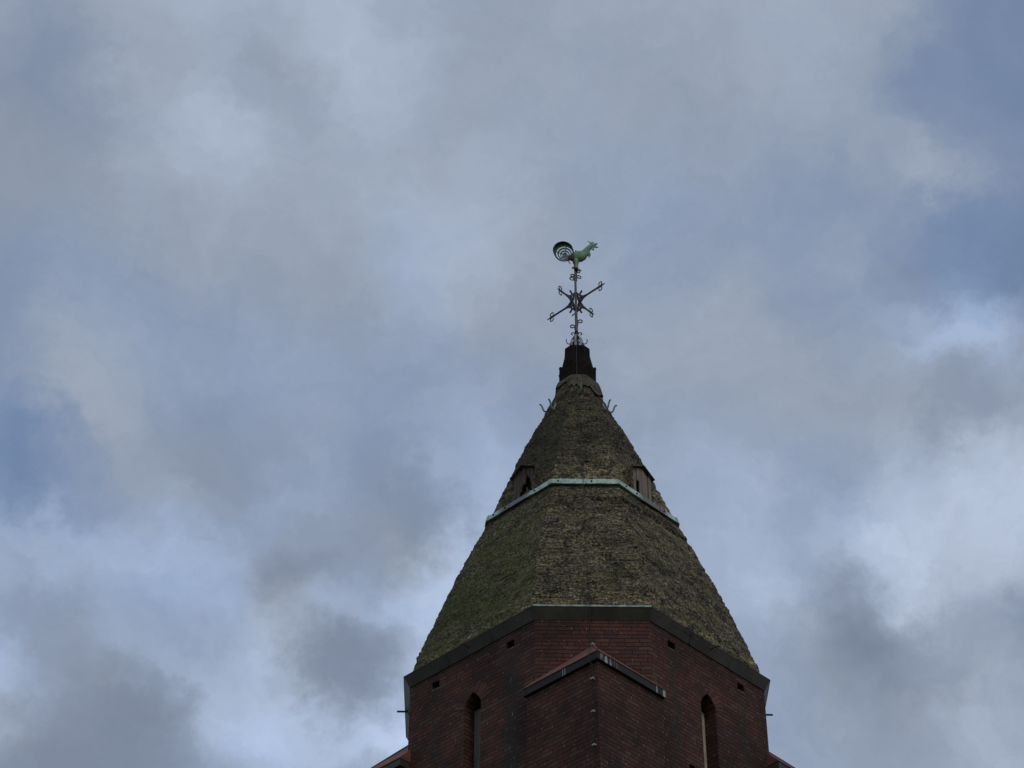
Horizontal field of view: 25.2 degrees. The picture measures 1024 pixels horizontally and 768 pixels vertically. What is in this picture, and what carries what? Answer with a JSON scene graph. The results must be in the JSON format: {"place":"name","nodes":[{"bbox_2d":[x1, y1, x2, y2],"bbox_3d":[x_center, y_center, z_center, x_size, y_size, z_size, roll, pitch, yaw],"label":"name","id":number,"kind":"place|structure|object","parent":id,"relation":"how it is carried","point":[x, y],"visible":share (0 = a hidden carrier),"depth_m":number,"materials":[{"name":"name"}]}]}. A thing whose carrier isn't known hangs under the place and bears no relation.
{"place":"outdoors","nodes":[
{"label":"outdoors","id":0,"kind":"place"},
{"bbox_2d":[0,0,1023,767],"label":"sky","id":1,"kind":"structure","parent":0,"point":[280,280],"materials":[{"name":"grey"}]},
{"bbox_2d":[371,344,794,767],"bbox_3d":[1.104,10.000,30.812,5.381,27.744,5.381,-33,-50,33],"label":"church tower","id":2,"kind":"structure","parent":0,"point":[584,618],"depth_m":33.54,"materials":[{"name":"red brick"}]},
{"bbox_2d":[455,680,489,767],"bbox_3d":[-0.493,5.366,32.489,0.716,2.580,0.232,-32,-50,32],"label":"lancet window","id":3,"kind":"structure","parent":2,"relation":"in","point":[479,690],"depth_m":33.03,"materials":[{"name":"brick"}]},
{"bbox_2d":[547,271,604,344],"bbox_3d":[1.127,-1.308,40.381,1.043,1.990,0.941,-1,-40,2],"label":"compass finial","id":4,"kind":"object","parent":2,"relation":"on","point":[576,307],"visible":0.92,"depth_m":40.38,"materials":[{"name":"grey metal"}]},
{"bbox_2d":[553,241,598,271],"bbox_3d":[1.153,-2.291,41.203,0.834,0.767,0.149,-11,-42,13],"label":"weathercock","id":5,"kind":"object","parent":4,"relation":"attached to","point":[576,257],"visible":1,"depth_m":41.22,"materials":[{"name":"metal"}]},
{"bbox_2d":[692,681,723,767],"bbox_3d":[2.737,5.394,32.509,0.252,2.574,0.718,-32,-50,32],"label":"lancet window","id":6,"kind":"structure","parent":2,"relation":"in","point":[699,690],"depth_m":33.11,"materials":[{"name":"brick"}]}
]}

